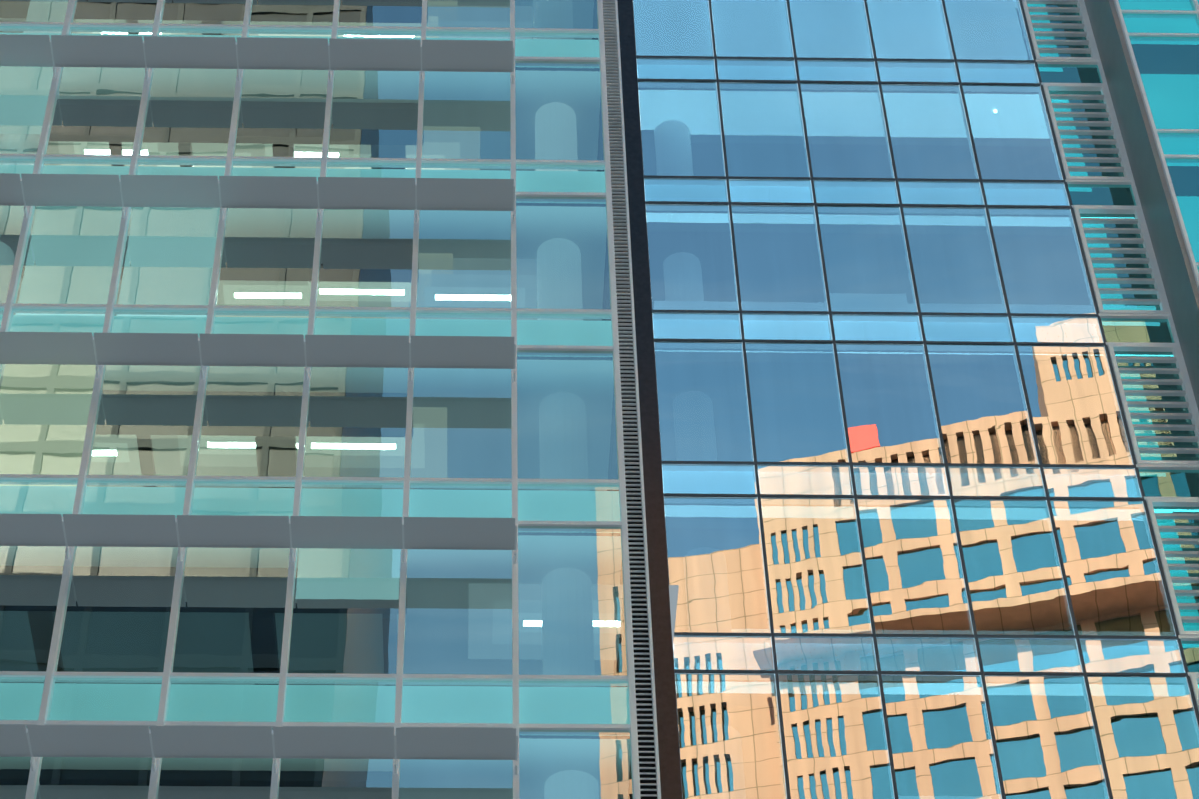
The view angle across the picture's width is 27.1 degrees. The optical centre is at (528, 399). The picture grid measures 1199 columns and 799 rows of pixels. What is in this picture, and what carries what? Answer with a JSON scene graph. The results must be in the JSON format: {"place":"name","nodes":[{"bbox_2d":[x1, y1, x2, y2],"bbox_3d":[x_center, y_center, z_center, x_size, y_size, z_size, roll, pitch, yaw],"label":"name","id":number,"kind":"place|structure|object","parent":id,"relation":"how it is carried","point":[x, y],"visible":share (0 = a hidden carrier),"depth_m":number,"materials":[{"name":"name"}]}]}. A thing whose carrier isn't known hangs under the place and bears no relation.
{"place":"outdoors","nodes":[
{"label":"outdoors","id":0,"kind":"place"},
{"bbox_2d":[0,0,633,798],"bbox_3d":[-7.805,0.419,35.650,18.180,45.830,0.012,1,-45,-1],"label":"window glass","id":1,"kind":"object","parent":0,"point":[346,608],"depth_m":36.07,"materials":[{"name":"glass"}]},
{"bbox_2d":[0,0,640,798],"bbox_3d":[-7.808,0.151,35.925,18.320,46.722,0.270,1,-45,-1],"label":"window frames","id":2,"kind":"structure","parent":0,"point":[50,676],"depth_m":35.95,"materials":[{"name":"grey metal"}]},
{"bbox_2d":[603,0,682,798],"bbox_3d":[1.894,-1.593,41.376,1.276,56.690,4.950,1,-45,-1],"label":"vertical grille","id":3,"kind":"object","parent":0,"point":[659,758],"visible":0.73,"depth_m":35.89,"materials":[{"name":"black metal"}]},
{"bbox_2d":[632,0,1198,798],"bbox_3d":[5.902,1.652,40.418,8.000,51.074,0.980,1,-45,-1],"label":"window frames","id":4,"kind":"structure","parent":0,"point":[924,342],"depth_m":41.30,"materials":[{"name":"black metal"}]},
{"bbox_2d":[633,0,1198,798],"bbox_3d":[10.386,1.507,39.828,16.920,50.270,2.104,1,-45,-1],"label":"window glass","id":5,"kind":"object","parent":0,"point":[835,738],"depth_m":41.21,"materials":[{"name":"blue glass"}]},
{"bbox_2d":[1022,0,1198,710],"bbox_3d":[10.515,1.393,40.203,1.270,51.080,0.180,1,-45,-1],"label":"louvers","id":6,"kind":"object","parent":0,"point":[1174,348],"visible":0.85,"depth_m":43.65,"materials":[{"name":"grey metal"}]},
{"bbox_2d":[1084,0,1198,410],"bbox_3d":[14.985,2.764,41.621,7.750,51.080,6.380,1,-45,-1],"label":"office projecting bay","id":7,"kind":"object","parent":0,"point":[1178,265],"visible":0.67,"depth_m":44.58,"materials":[{"name":"grey metal"}]},
{"bbox_3d":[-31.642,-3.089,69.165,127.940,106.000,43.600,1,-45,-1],"label":"office","id":8,"kind":"object","parent":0,"visible":0},
{"bbox_2d":[0,31,678,723],"bbox_3d":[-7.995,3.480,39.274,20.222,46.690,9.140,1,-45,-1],"label":"spandrel panel","id":9,"kind":"object","parent":8,"relation":"on","point":[384,501],"visible":0.02,"depth_m":35.00,"materials":[{"name":"teal glass"}]},
{"bbox_2d":[0,34,517,774],"bbox_3d":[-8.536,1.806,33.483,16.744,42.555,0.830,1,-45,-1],"label":"ledges","id":10,"kind":"object","parent":9,"relation":"attached to","point":[202,350],"visible":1,"depth_m":35.99,"materials":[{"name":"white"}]},
{"bbox_2d":[633,0,1198,798],"bbox_3d":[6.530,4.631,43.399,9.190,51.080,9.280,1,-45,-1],"label":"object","id":11,"kind":"object","parent":8,"relation":"attached to","point":[935,414],"depth_m":40.41,"materials":[{"name":"black metal"}]}
]}

